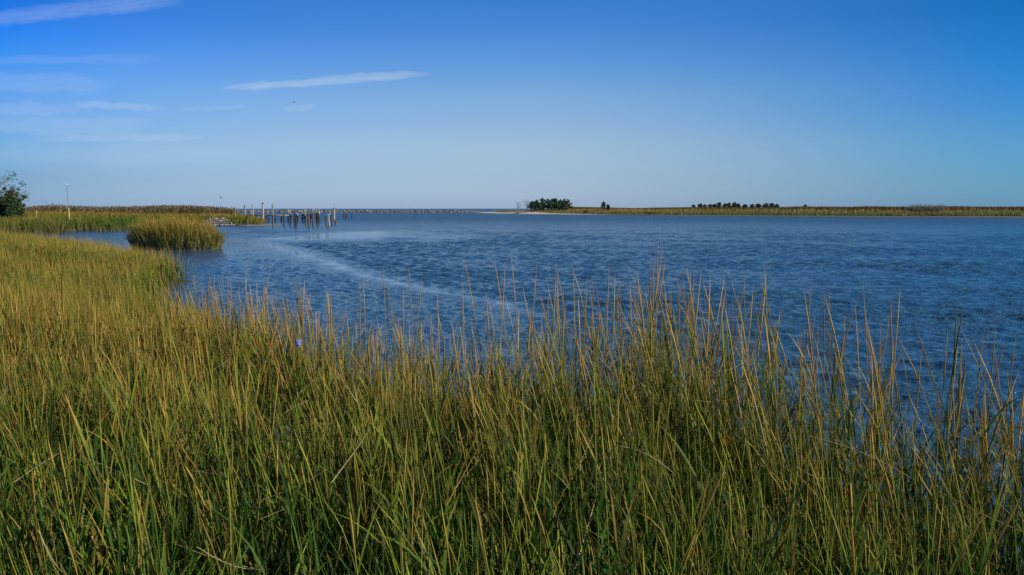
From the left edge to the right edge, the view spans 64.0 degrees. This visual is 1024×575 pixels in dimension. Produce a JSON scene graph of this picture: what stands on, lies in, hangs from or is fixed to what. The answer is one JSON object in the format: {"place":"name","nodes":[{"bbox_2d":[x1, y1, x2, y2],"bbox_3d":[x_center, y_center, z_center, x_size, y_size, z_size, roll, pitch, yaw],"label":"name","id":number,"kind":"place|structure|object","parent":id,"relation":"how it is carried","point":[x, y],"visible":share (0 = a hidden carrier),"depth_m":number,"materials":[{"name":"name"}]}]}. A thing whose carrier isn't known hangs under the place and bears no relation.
{"place":"outdoors","nodes":[
{"label":"outdoors","id":0,"kind":"place"},
{"bbox_2d":[263,426,299,462],"bbox_3d":[-2.250,1.531,7.518,0.595,0.468,0.716,-2,6,-17],"label":"rock","id":1,"kind":"object","parent":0,"point":[288,429],"visible":0.02,"depth_m":7.42,"materials":[{"name":"grey stone"}]},
{"bbox_2d":[0,0,1023,208],"label":"sky","id":2,"kind":"structure","parent":0,"point":[416,104],"materials":[{"name":"blue"}]},
{"bbox_2d":[8,211,1023,574],"bbox_3d":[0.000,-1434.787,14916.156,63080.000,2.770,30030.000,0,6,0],"label":"ground","id":3,"kind":"structure","parent":0,"point":[172,285],"depth_m":232.88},
{"bbox_2d":[0,196,7,217],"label":"cedar tree","id":4,"kind":"object","parent":3,"relation":"on","point":[2,200],"visible":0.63,"depth_m":91.26,"materials":[{"name":"green plant"}]},
{"bbox_2d":[0,186,27,215],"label":"tree","id":5,"kind":"object","parent":3,"relation":"on","point":[15,194],"visible":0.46,"depth_m":93.62,"materials":[{"name":"green plant"}]},
{"bbox_2d":[1,193,27,218],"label":"cedar tree","id":6,"kind":"object","parent":3,"relation":"on","point":[12,205],"visible":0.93,"depth_m":90.28,"materials":[{"name":"green plant"}]},
{"bbox_2d":[0,171,29,201],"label":"broadleaf tree","id":7,"kind":"object","parent":3,"relation":"on","point":[8,178],"visible":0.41,"depth_m":98.58,"materials":[{"name":"green plant"}]},
{"bbox_2d":[0,213,82,234],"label":"spit grass","id":8,"kind":"structure","parent":3,"relation":"on","point":[33,223],"depth_m":81.50,"materials":[{"name":"green plant"}]},
{"bbox_2d":[42,202,61,211],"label":"bush","id":9,"kind":"object","parent":3,"relation":"on","point":[55,209],"visible":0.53,"depth_m":157.34,"materials":[{"name":"plant"}]},
{"bbox_2d":[23,204,236,215],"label":"reeds","id":10,"kind":"object","parent":3,"relation":"on","point":[178,209],"visible":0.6,"depth_m":157.39,"materials":[{"name":"green plant"}]},
{"bbox_2d":[23,210,267,231],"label":"marsh grass","id":11,"kind":"structure","parent":3,"relation":"on","point":[102,221],"depth_m":120.04,"materials":[{"name":"green plant"}]},
{"bbox_2d":[123,213,227,249],"bbox_3d":[-21.035,-3.553,51.353,6.610,2.486,5.569,0,6,0],"label":"grass tussock","id":12,"kind":"object","parent":3,"relation":"on","point":[180,235],"depth_m":49.73,"materials":[{"name":"green plant"}]},
{"bbox_2d":[247,208,319,221],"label":"pier","id":13,"kind":"structure","parent":3,"relation":"on","point":[316,213],"depth_m":149.45,"materials":[{"name":"grey wood"}]},
{"bbox_2d":[237,210,481,212],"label":"jetty mound","id":14,"kind":"object","parent":3,"relation":"on","point":[331,211],"visible":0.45,"depth_m":515.79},
{"bbox_2d":[0,228,1023,574],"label":"cordgrass","id":15,"kind":"object","parent":3,"relation":"on","point":[226,382],"visible":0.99,"depth_m":5.05,"materials":[{"name":"green plant"}]},
{"bbox_2d":[0,286,1023,574],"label":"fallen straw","id":16,"kind":"object","parent":3,"relation":"on","point":[434,484],"visible":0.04,"depth_m":4.78,"materials":[{"name":"beige plant"}]},
{"bbox_2d":[295,339,300,347],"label":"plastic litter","id":17,"kind":"object","parent":16,"relation":"on","point":[298,343],"visible":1,"depth_m":7.47,"materials":[{"name":"plastic"}]},
{"bbox_2d":[529,202,537,208],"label":"pine shrub","id":18,"kind":"object","parent":3,"relation":"on","point":[534,205],"visible":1,"depth_m":390.45,"materials":[{"name":"green plant"}]},
{"bbox_2d":[536,202,545,209],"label":"pine shrub","id":19,"kind":"object","parent":3,"relation":"on","point":[540,205],"visible":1,"depth_m":390.57,"materials":[{"name":"green plant"}]},
{"bbox_2d":[545,201,554,210],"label":"pine shrub","id":20,"kind":"object","parent":3,"relation":"on","point":[551,205],"visible":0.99,"depth_m":390.40,"materials":[{"name":"green plant"}]},
{"bbox_2d":[553,201,561,209],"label":"pine shrub","id":21,"kind":"object","parent":3,"relation":"on","point":[556,203],"visible":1,"depth_m":389.96,"materials":[{"name":"green plant"}]},
{"bbox_2d":[561,202,568,209],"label":"pine shrub","id":22,"kind":"object","parent":3,"relation":"on","point":[564,204],"visible":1,"depth_m":390.66,"materials":[{"name":"green plant"}]},
{"bbox_2d":[566,199,572,207],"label":"pine tree","id":23,"kind":"object","parent":3,"relation":"on","point":[567,202],"visible":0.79,"depth_m":401.07,"materials":[{"name":"green plant"}]},
{"bbox_2d":[493,208,1023,215],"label":"salt meadow","id":24,"kind":"structure","parent":3,"relation":"on","point":[886,212],"depth_m":274.41,"materials":[{"name":"green plant"}]},
{"bbox_2d":[904,203,947,210],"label":"brush pile","id":25,"kind":"object","parent":24,"relation":"on","point":[924,208],"visible":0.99,"depth_m":260.08,"materials":[{"name":"grey wood"}]},
{"bbox_2d":[568,206,1023,210],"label":"reed bed","id":26,"kind":"object","parent":3,"relation":"on","point":[966,208],"visible":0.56,"depth_m":303.17,"materials":[{"name":"plant"}]},
{"bbox_2d":[9,209,1023,561],"bbox_3d":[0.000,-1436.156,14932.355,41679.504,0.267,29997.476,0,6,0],"label":"water","id":27,"kind":"structure","parent":0,"point":[935,273],"depth_m":27.03,"materials":[{"name":"blue liquid"}]},
{"bbox_2d":[262,202,263,218],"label":"piling","id":28,"kind":"object","parent":27,"relation":"on","point":[262,210],"visible":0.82,"depth_m":144.24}
]}

